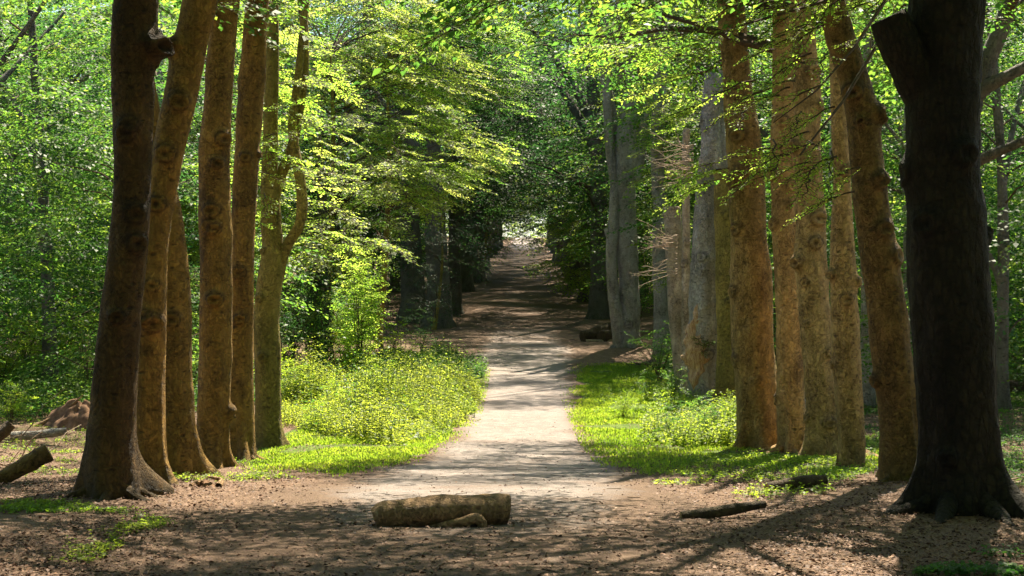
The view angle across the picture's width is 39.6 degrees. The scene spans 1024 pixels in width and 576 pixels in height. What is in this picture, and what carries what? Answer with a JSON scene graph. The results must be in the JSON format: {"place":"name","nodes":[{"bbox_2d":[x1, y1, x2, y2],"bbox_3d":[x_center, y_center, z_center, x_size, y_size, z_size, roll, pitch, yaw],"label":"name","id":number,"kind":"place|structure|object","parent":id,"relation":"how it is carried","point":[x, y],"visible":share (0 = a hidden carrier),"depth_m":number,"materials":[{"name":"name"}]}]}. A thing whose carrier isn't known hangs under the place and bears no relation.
{"place":"outdoors","nodes":[
{"label":"outdoors","id":0,"kind":"place"},
{"bbox_2d":[115,237,726,575],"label":"path","id":1,"kind":"structure","parent":0,"point":[515,333],"depth_m":17.45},
{"bbox_2d":[371,493,510,526],"bbox_3d":[-0.724,2.288,14.529,1.432,0.363,0.575,0,0,0],"label":"log","id":2,"kind":"object","parent":1,"relation":"on","point":[449,510],"visible":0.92,"depth_m":14.38,"materials":[{"name":"brown wood"}]},
{"bbox_2d":[679,501,766,517],"bbox_3d":[2.263,2.389,15.224,0.982,0.194,0.130,0,0,-12],"label":"branch log","id":3,"kind":"object","parent":1,"relation":"on","point":[725,510],"visible":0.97,"depth_m":15.18,"materials":[{"name":"brown wood"}]},
{"bbox_2d":[0,237,1023,575],"bbox_3d":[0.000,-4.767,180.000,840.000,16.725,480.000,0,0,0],"label":"ground","id":4,"kind":"structure","parent":0,"point":[602,353],"depth_m":16.00,"materials":[{"name":"brown soil"}]},
{"bbox_2d":[0,378,38,423],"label":"shrub","id":5,"kind":"object","parent":4,"relation":"on","point":[10,411],"visible":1,"depth_m":35.06,"materials":[{"name":"green plant"}]},
{"bbox_2d":[0,314,41,381],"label":"shrub","id":6,"kind":"object","parent":4,"relation":"on","point":[3,364],"visible":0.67,"depth_m":45.81,"materials":[{"name":"green plant"}]},
{"bbox_2d":[0,444,53,483],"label":"cut log","id":7,"kind":"object","parent":4,"relation":"on","point":[34,460],"visible":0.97,"depth_m":20.25,"materials":[{"name":"brown wood"}]},
{"bbox_2d":[0,0,68,324],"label":"forest tree","id":8,"kind":"object","parent":4,"relation":"on","point":[3,236],"visible":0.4,"depth_m":50.30,"materials":[{"name":"green plant"}]},
{"bbox_2d":[10,427,67,439],"bbox_3d":[-10.560,3.257,31.745,1.225,0.255,0.212,0,0,-20],"label":"cut log","id":9,"kind":"object","parent":4,"relation":"on","point":[52,432],"visible":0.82,"depth_m":31.71,"materials":[{"name":"grey wood"}]},
{"bbox_2d":[0,0,113,320],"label":"forest tree","id":10,"kind":"object","parent":4,"relation":"on","point":[70,83],"visible":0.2,"depth_m":53.18,"materials":[{"name":"green plant"}]},
{"bbox_2d":[34,395,89,430],"bbox_3d":[-10.693,3.051,34.447,1.757,0.951,1.330,0,0,0],"label":"root mound","id":11,"kind":"object","parent":4,"relation":"on","point":[72,413],"visible":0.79,"depth_m":34.28,"materials":[{"name":"brown soil"}]},
{"bbox_2d":[58,299,99,394],"bbox_3d":[-12.743,1.905,44.090,2.467,3.201,2.709,0,0,-44],"label":"shrub","id":12,"kind":"object","parent":4,"relation":"on","point":[86,370],"visible":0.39,"depth_m":44.00,"materials":[{"name":"green plant"}]},
{"bbox_2d":[0,495,175,562],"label":"ground cover","id":13,"kind":"object","parent":4,"relation":"on","point":[31,506],"visible":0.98,"depth_m":14.77,"materials":[{"name":"green plant"}]},
{"bbox_2d":[0,0,187,339],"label":"forest tree","id":14,"kind":"object","parent":4,"relation":"on","point":[2,207],"visible":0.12,"depth_m":61.28,"materials":[{"name":"green plant"}]},
{"bbox_2d":[0,0,188,342],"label":"forest tree","id":15,"kind":"object","parent":4,"relation":"on","point":[5,76],"visible":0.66,"depth_m":40.17,"materials":[{"name":"green plant"}]},
{"bbox_2d":[0,0,199,337],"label":"forest tree","id":16,"kind":"object","parent":4,"relation":"on","point":[79,80],"visible":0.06,"depth_m":66.46,"materials":[{"name":"green plant"}]},
{"bbox_2d":[0,0,199,315],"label":"forest tree","id":17,"kind":"object","parent":4,"relation":"on","point":[69,76],"visible":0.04,"depth_m":81.29,"materials":[{"name":"green plant"}]},
{"bbox_2d":[53,0,174,501],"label":"beech tree","id":18,"kind":"object","parent":4,"relation":"on","point":[113,465],"visible":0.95,"depth_m":16.80,"materials":[{"name":"brown plant"}]},
{"bbox_2d":[0,0,241,387],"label":"forest tree","id":19,"kind":"object","parent":4,"relation":"on","point":[42,199],"visible":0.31,"depth_m":45.93,"materials":[{"name":"green plant"}]},
{"bbox_2d":[0,0,259,289],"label":"forest tree","id":20,"kind":"object","parent":4,"relation":"on","point":[83,118],"visible":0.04,"depth_m":74.68,"materials":[{"name":"green plant"}]},
{"bbox_2d":[43,0,241,108],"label":"forest tree","id":21,"kind":"object","parent":4,"relation":"on","point":[80,27],"visible":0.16,"depth_m":51.68,"materials":[{"name":"green plant"}]},
{"bbox_2d":[0,0,294,316],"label":"forest tree","id":22,"kind":"object","parent":4,"relation":"on","point":[87,71],"visible":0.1,"depth_m":57.70,"materials":[{"name":"green plant"}]},
{"bbox_2d":[0,415,298,481],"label":"ground cover","id":23,"kind":"object","parent":4,"relation":"on","point":[184,477],"visible":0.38,"depth_m":23.61,"materials":[{"name":"green plant"}]},
{"bbox_2d":[0,345,301,420],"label":"ground cover","id":24,"kind":"object","parent":4,"relation":"on","point":[75,391],"visible":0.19,"depth_m":41.69,"materials":[{"name":"green plant"}]},
{"bbox_2d":[0,0,332,396],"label":"forest tree","id":25,"kind":"object","parent":4,"relation":"on","point":[106,203],"visible":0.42,"depth_m":39.17,"materials":[{"name":"green plant"}]},
{"bbox_2d":[0,0,335,361],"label":"forest tree","id":26,"kind":"object","parent":4,"relation":"on","point":[19,238],"visible":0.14,"depth_m":50.22,"materials":[{"name":"green plant"}]},
{"bbox_2d":[0,0,336,329],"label":"forest tree","id":27,"kind":"object","parent":4,"relation":"on","point":[79,33],"visible":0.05,"depth_m":65.52,"materials":[{"name":"green plant"}]},
{"bbox_2d":[2,0,343,468],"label":"beech tree","id":28,"kind":"object","parent":4,"relation":"on","point":[216,410],"visible":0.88,"depth_m":24.43,"materials":[{"name":"brown plant"}]},
{"bbox_2d":[2,0,344,461],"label":"beech tree","id":29,"kind":"object","parent":4,"relation":"on","point":[251,82],"visible":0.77,"depth_m":26.23,"materials":[{"name":"brown plant"}]},
{"bbox_2d":[137,0,217,484],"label":"beech tree","id":30,"kind":"object","parent":4,"relation":"on","point":[189,38],"visible":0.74,"depth_m":19.27,"materials":[{"name":"brown plant"}]},
{"bbox_2d":[101,16,360,296],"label":"forest tree","id":31,"kind":"object","parent":4,"relation":"on","point":[285,148],"visible":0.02,"depth_m":85.95,"materials":[{"name":"green plant"}]},
{"bbox_2d":[153,0,317,475],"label":"beech tree","id":32,"kind":"object","parent":4,"relation":"on","point":[185,453],"visible":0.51,"depth_m":22.43,"materials":[{"name":"brown plant"}]},
{"bbox_2d":[155,2,327,354],"bbox_3d":[-11.623,-5.107,54.428,8.814,17.162,15.697,0,0,0],"label":"beech tree","id":33,"kind":"object","parent":4,"relation":"on","point":[195,243],"visible":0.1,"depth_m":52.23,"materials":[{"name":"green plant"}]},
{"bbox_2d":[194,0,370,448],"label":"beech tree","id":34,"kind":"object","parent":4,"relation":"on","point":[275,249],"visible":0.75,"depth_m":29.95,"materials":[{"name":"green plant"}]},
{"bbox_2d":[279,290,334,376],"bbox_3d":[-7.851,1.664,50.565,3.288,3.291,2.475,0,0,-25],"label":"shrub","id":35,"kind":"object","parent":4,"relation":"on","point":[296,341],"visible":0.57,"depth_m":50.65,"materials":[{"name":"green plant"}]},
{"bbox_2d":[194,0,425,290],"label":"forest tree","id":36,"kind":"object","parent":4,"relation":"on","point":[396,258],"visible":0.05,"depth_m":100.52,"materials":[{"name":"green plant"}]},
{"bbox_2d":[282,272,351,372],"bbox_3d":[-7.642,1.345,53.059,3.375,3.988,3.073,0,0,-12],"label":"shrub","id":37,"kind":"object","parent":4,"relation":"on","point":[313,314],"visible":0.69,"depth_m":53.41,"materials":[{"name":"green plant"}]},
{"bbox_2d":[301,124,334,370],"bbox_3d":[-7.473,-1.541,55.084,1.363,10.016,1.352,0,0,0],"label":"ivy tree","id":38,"kind":"object","parent":4,"relation":"on","point":[320,213],"visible":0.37,"depth_m":54.87,"materials":[{"name":"green plant"}]},
{"bbox_2d":[307,320,372,379],"bbox_3d":[-5.746,2.166,49.119,2.022,2.331,2.492,0,0,32],"label":"shrub","id":39,"kind":"object","parent":4,"relation":"on","point":[340,357],"visible":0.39,"depth_m":49.20,"materials":[{"name":"green plant"}]},
{"bbox_2d":[322,231,398,371],"bbox_3d":[-5.072,0.784,46.878,2.235,5.282,3.068,0,0,16],"label":"sapling","id":40,"kind":"object","parent":4,"relation":"on","point":[368,318],"visible":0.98,"depth_m":46.90,"materials":[{"name":"green plant"}]},
{"bbox_2d":[235,367,489,480],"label":"grass","id":41,"kind":"structure","parent":4,"relation":"on","point":[298,460],"depth_m":27.83,"materials":[{"name":"green plant"}]},
{"bbox_2d":[259,30,483,311],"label":"forest tree","id":42,"kind":"object","parent":4,"relation":"on","point":[345,231],"visible":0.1,"depth_m":87.52,"materials":[{"name":"green plant"}]},
{"bbox_2d":[185,0,558,315],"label":"beech tree","id":43,"kind":"object","parent":4,"relation":"on","point":[382,123],"visible":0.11,"depth_m":87.39,"materials":[{"name":"green plant"}]},
{"bbox_2d":[258,0,488,270],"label":"forest tree","id":44,"kind":"object","parent":4,"relation":"on","point":[342,112],"visible":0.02,"depth_m":95.76,"materials":[{"name":"green plant"}]},
{"bbox_2d":[230,0,519,311],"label":"beech tree","id":45,"kind":"object","parent":4,"relation":"on","point":[436,173],"visible":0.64,"depth_m":55.42,"materials":[{"name":"green plant"}]},
{"bbox_2d":[281,330,483,446],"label":"undergrowth","id":46,"kind":"object","parent":4,"relation":"on","point":[337,415],"visible":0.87,"depth_m":36.61,"materials":[{"name":"green plant"}]},
{"bbox_2d":[231,0,534,305],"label":"beech tree","id":47,"kind":"object","parent":4,"relation":"on","point":[330,22],"visible":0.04,"depth_m":96.64,"materials":[{"name":"green plant"}]},
{"bbox_2d":[282,17,537,322],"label":"beech tree","id":48,"kind":"object","parent":4,"relation":"on","point":[405,291],"visible":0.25,"depth_m":81.35,"materials":[{"name":"green plant"}]},
{"bbox_2d":[334,333,488,378],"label":"undergrowth","id":49,"kind":"object","parent":4,"relation":"on","point":[480,366],"visible":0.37,"depth_m":54.45,"materials":[{"name":"green plant"}]},
{"bbox_2d":[278,0,545,292],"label":"beech tree","id":50,"kind":"object","parent":4,"relation":"on","point":[391,283],"visible":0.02,"depth_m":111.37,"materials":[{"name":"green plant"}]},
{"bbox_2d":[309,0,544,347],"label":"beech tree","id":51,"kind":"object","parent":4,"relation":"on","point":[387,225],"visible":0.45,"depth_m":62.70,"materials":[{"name":"green plant"}]},
{"bbox_2d":[380,207,498,329],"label":"beech tree","id":52,"kind":"object","parent":4,"relation":"on","point":[439,302],"visible":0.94,"depth_m":73.70,"materials":[{"name":"green plant"}]},
{"bbox_2d":[306,0,591,314],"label":"beech tree","id":53,"kind":"object","parent":4,"relation":"on","point":[457,291],"visible":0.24,"depth_m":89.10,"materials":[{"name":"green plant"}]},
{"bbox_2d":[338,21,589,328],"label":"beech tree","id":54,"kind":"object","parent":4,"relation":"on","point":[442,323],"visible":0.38,"depth_m":78.97,"materials":[{"name":"green plant"}]},
{"bbox_2d":[376,23,575,291],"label":"beech tree","id":55,"kind":"object","parent":4,"relation":"on","point":[468,283],"visible":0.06,"depth_m":111.77,"materials":[{"name":"green plant"}]},
{"bbox_2d":[377,17,574,281],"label":"beech tree","id":56,"kind":"object","parent":4,"relation":"on","point":[483,248],"depth_m":126.56,"materials":[{"name":"green plant"}]},
{"bbox_2d":[377,0,575,282],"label":"beech tree","id":57,"kind":"object","parent":4,"relation":"on","point":[477,274],"visible":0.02,"depth_m":124.57,"materials":[{"name":"green plant"}]},
{"bbox_2d":[33,460,939,575],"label":"fallen twigs","id":58,"kind":"object","parent":4,"relation":"on","point":[511,505],"visible":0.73,"depth_m":14.29,"materials":[{"name":"brown wood"}]},
{"bbox_2d":[478,179,532,264],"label":"beech tree","id":59,"kind":"object","parent":4,"relation":"on","point":[496,248],"visible":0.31,"depth_m":128.48,"materials":[{"name":"green plant"}]},
{"bbox_2d":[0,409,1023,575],"bbox_3d":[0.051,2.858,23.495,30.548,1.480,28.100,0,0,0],"label":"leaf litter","id":60,"kind":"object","parent":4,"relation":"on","point":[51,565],"visible":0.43,"depth_m":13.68,"materials":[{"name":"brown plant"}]},
{"bbox_2d":[506,167,590,302],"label":"beech tree","id":61,"kind":"object","parent":4,"relation":"on","point":[565,279],"visible":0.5,"depth_m":98.07,"materials":[{"name":"green plant"}]},
{"bbox_2d":[397,0,713,347],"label":"beech tree","id":62,"kind":"object","parent":4,"relation":"on","point":[624,303],"visible":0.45,"depth_m":63.59,"materials":[{"name":"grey plant"}]},
{"bbox_2d":[429,0,695,358],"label":"beech tree","id":63,"kind":"object","parent":4,"relation":"on","point":[660,313],"visible":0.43,"depth_m":59.73,"materials":[{"name":"grey plant"}]},
{"bbox_2d":[472,0,673,287],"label":"beech tree","id":64,"kind":"object","parent":4,"relation":"on","point":[575,266],"visible":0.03,"depth_m":117.42,"materials":[{"name":"green plant"}]},
{"bbox_2d":[468,0,697,301],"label":"beech tree","id":65,"kind":"object","parent":4,"relation":"on","point":[586,264],"visible":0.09,"depth_m":99.66,"materials":[{"name":"green plant"}]},
{"bbox_2d":[489,26,693,235],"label":"beech tree","id":66,"kind":"object","parent":4,"relation":"on","point":[548,138],"visible":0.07,"depth_m":106.96,"materials":[{"name":"green plant"}]},
{"bbox_2d":[425,0,771,318],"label":"beech tree","id":67,"kind":"object","parent":4,"relation":"on","point":[598,305],"visible":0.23,"depth_m":84.77,"materials":[{"name":"green plant"}]},
{"bbox_2d":[467,0,776,449],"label":"beech tree","id":68,"kind":"object","parent":4,"relation":"on","point":[750,294],"visible":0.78,"depth_m":29.83,"materials":[{"name":"beige plant"}]},
{"bbox_2d":[583,370,695,419],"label":"undergrowth","id":69,"kind":"object","parent":4,"relation":"on","point":[631,388],"visible":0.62,"depth_m":43.75,"materials":[{"name":"green plant"}]},
{"bbox_2d":[519,21,770,281],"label":"forest tree","id":70,"kind":"object","parent":4,"relation":"on","point":[588,208],"visible":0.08,"depth_m":92.64,"materials":[{"name":"green plant"}]},
{"bbox_2d":[622,320,672,382],"bbox_3d":[5.114,2.092,49.334,2.637,2.639,1.985,0,0,33],"label":"shrub","id":71,"kind":"object","parent":4,"relation":"on","point":[658,367],"visible":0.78,"depth_m":49.42,"materials":[{"name":"green plant"}]},
{"bbox_2d":[496,0,827,218],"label":"beech tree","id":72,"kind":"object","parent":4,"relation":"on","point":[578,163],"visible":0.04,"depth_m":95.53,"materials":[{"name":"green plant"}]},
{"bbox_2d":[480,0,852,452],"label":"beech tree","id":73,"kind":"object","parent":4,"relation":"on","point":[789,399],"visible":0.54,"depth_m":29.09,"materials":[{"name":"beige plant"}]},
{"bbox_2d":[663,206,681,392],"bbox_3d":[5.334,0.540,45.466,0.982,6.299,0.673,0,0,0],"label":"snag","id":74,"kind":"object","parent":4,"relation":"on","point":[672,225],"visible":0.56,"depth_m":45.27,"materials":[{"name":"grey wood"}]},
{"bbox_2d":[628,63,727,401],"bbox_3d":[4.909,-1.495,41.800,3.146,10.334,2.244,0,0,0],"label":"dead tree","id":75,"kind":"object","parent":4,"relation":"on","point":[698,357],"visible":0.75,"depth_m":41.68,"materials":[{"name":"grey plant"}]},
{"bbox_2d":[680,129,690,396],"bbox_3d":[5.425,-0.606,43.999,0.497,8.627,0.393,0,0,0],"label":"snag","id":76,"kind":"object","parent":4,"relation":"on","point":[685,260],"visible":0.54,"depth_m":43.88,"materials":[{"name":"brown wood"}]},
{"bbox_2d":[350,0,1023,525],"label":"beech tree","id":77,"kind":"object","parent":4,"relation":"on","point":[930,52],"visible":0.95,"depth_m":15.71,"materials":[{"name":"brown plant"}]},
{"bbox_2d":[636,379,737,446],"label":"undergrowth","id":78,"kind":"object","parent":4,"relation":"on","point":[695,434],"visible":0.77,"depth_m":31.91,"materials":[{"name":"green plant"}]},
{"bbox_2d":[549,0,824,289],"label":"forest tree","id":79,"kind":"object","parent":4,"relation":"on","point":[588,228],"visible":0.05,"depth_m":87.12,"materials":[{"name":"green plant"}]},
{"bbox_2d":[487,0,897,201],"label":"beech tree","id":80,"kind":"object","parent":4,"relation":"on","point":[581,176],"visible":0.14,"depth_m":75.98,"materials":[{"name":"green plant"}]},
{"bbox_2d":[550,1,856,315],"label":"forest tree","id":81,"kind":"object","parent":4,"relation":"on","point":[606,217],"visible":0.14,"depth_m":73.41,"materials":[{"name":"green plant"}]},
{"bbox_2d":[560,362,878,478],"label":"grass","id":82,"kind":"structure","parent":4,"relation":"on","point":[629,434],"depth_m":33.57,"materials":[{"name":"green plant"}]},
{"bbox_2d":[612,2,828,292],"bbox_3d":[9.007,-5.668,58.937,9.819,17.657,13.890,0,0,0],"label":"beech tree","id":83,"kind":"object","parent":4,"relation":"on","point":[670,138],"visible":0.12,"depth_m":57.98,"materials":[{"name":"green plant"}]},
{"bbox_2d":[713,169,735,403],"bbox_3d":[6.247,0.115,40.990,0.870,7.102,0.820,0,0,17],"label":"snag","id":84,"kind":"object","parent":4,"relation":"on","point":[725,379],"visible":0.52,"depth_m":40.74,"materials":[{"name":"brown wood"}]},
{"bbox_2d":[643,448,877,500],"bbox_3d":[3.987,2.857,22.587,3.614,0.847,11.673,0,0,20],"label":"ground cover","id":85,"kind":"object","parent":4,"relation":"on","point":[755,472],"visible":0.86,"depth_m":21.93,"materials":[{"name":"green plant"}]},
{"bbox_2d":[636,2,902,326],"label":"forest tree","id":86,"kind":"object","parent":4,"relation":"on","point":[646,241],"visible":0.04,"depth_m":75.97,"materials":[{"name":"green plant"}]},
{"bbox_2d":[580,0,995,274],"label":"forest tree","id":87,"kind":"object","parent":4,"relation":"on","point":[764,133],"visible":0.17,"depth_m":60.22,"materials":[{"name":"green plant"}]},
{"bbox_2d":[765,475,827,491],"bbox_3d":[3.675,2.523,18.420,0.899,0.191,0.162,0,0,-19],"label":"branch log","id":88,"kind":"object","parent":4,"relation":"on","point":[806,480],"visible":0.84,"depth_m":18.37,"materials":[{"name":"brown wood"}]},
{"bbox_2d":[678,0,917,481],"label":"beech tree","id":89,"kind":"object","parent":4,"relation":"on","point":[891,380],"visible":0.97,"depth_m":19.41,"materials":[{"name":"brown plant"}]},
{"bbox_2d":[750,0,903,302],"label":"forest tree","id":90,"kind":"object","parent":4,"relation":"on","point":[757,79],"visible":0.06,"depth_m":50.27,"materials":[{"name":"green plant"}]},
{"bbox_2d":[648,0,1023,456],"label":"beech tree","id":91,"kind":"object","parent":4,"relation":"on","point":[808,262],"visible":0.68,"depth_m":27.44,"materials":[{"name":"beige plant"}]},
{"bbox_2d":[650,321,1023,399],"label":"ground cover","id":92,"kind":"object","parent":4,"relation":"on","point":[1019,378],"visible":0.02,"depth_m":49.66,"materials":[{"name":"green plant"}]},
{"bbox_2d":[825,0,900,466],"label":"beech tree","id":93,"kind":"object","parent":4,"relation":"on","point":[843,277],"visible":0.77,"depth_m":23.93,"materials":[{"name":"beige plant"}]},
{"bbox_2d":[746,0,985,406],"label":"forest tree","id":94,"kind":"object","parent":4,"relation":"on","point":[869,395],"visible":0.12,"depth_m":40.88,"materials":[{"name":"green plant"}]},
{"bbox_2d":[713,0,1023,409],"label":"forest tree","id":95,"kind":"object","parent":4,"relation":"on","point":[1001,269],"visible":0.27,"depth_m":38.05,"materials":[{"name":"green plant"}]},
{"bbox_2d":[749,8,1023,303],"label":"forest tree","id":96,"kind":"object","parent":4,"relation":"on","point":[827,83],"visible":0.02,"depth_m":61.06,"materials":[{"name":"green plant"}]},
{"bbox_2d":[759,0,1023,366],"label":"forest tree","id":97,"kind":"object","parent":4,"relation":"on","point":[897,149],"visible":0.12,"depth_m":42.65,"materials":[{"name":"green plant"}]},
{"bbox_2d":[764,0,1023,370],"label":"forest tree","id":98,"kind":"object","parent":4,"relation":"on","point":[986,147],"visible":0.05,"depth_m":48.49,"materials":[{"name":"green plant"}]},
{"bbox_2d":[766,3,1023,352],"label":"forest tree","id":99,"kind":"object","parent":4,"relation":"on","point":[900,238],"visible":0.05,"depth_m":55.22,"materials":[{"name":"green plant"}]},
{"bbox_2d":[815,1,1023,346],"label":"forest tree","id":100,"kind":"object","parent":4,"relation":"on","point":[904,244],"visible":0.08,"depth_m":45.92,"materials":[{"name":"green plant"}]},
{"bbox_2d":[859,26,1023,351],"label":"forest tree","id":101,"kind":"object","parent":4,"relation":"on","point":[1010,177],"visible":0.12,"depth_m":46.55,"materials":[{"name":"green plant"}]},
{"bbox_2d":[864,391,1023,484],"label":"ground cover","id":102,"kind":"object","parent":4,"relation":"on","point":[1019,463],"visible":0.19,"depth_m":31.07,"materials":[{"name":"green plant"}]},
{"bbox_2d":[912,543,1023,575],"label":"ground cover","id":103,"kind":"object","parent":4,"relation":"on","point":[988,567],"visible":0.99,"depth_m":11.43,"materials":[{"name":"green plant"}]},
{"bbox_2d":[980,0,1023,165],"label":"forest tree","id":104,"kind":"object","parent":4,"relation":"on","point":[992,50],"visible":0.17,"depth_m":30.79,"materials":[{"name":"grey plant"}]},
{"bbox_2d":[981,0,1023,349],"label":"forest tree","id":105,"kind":"object","parent":4,"relation":"on","point":[1021,125],"visible":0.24,"depth_m":40.82,"materials":[{"name":"green plant"}]},
{"bbox_2d":[981,46,1023,329],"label":"forest tree","id":106,"kind":"object","parent":4,"relation":"on","point":[995,177],"visible":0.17,"depth_m":52.84,"materials":[{"name":"green plant"}]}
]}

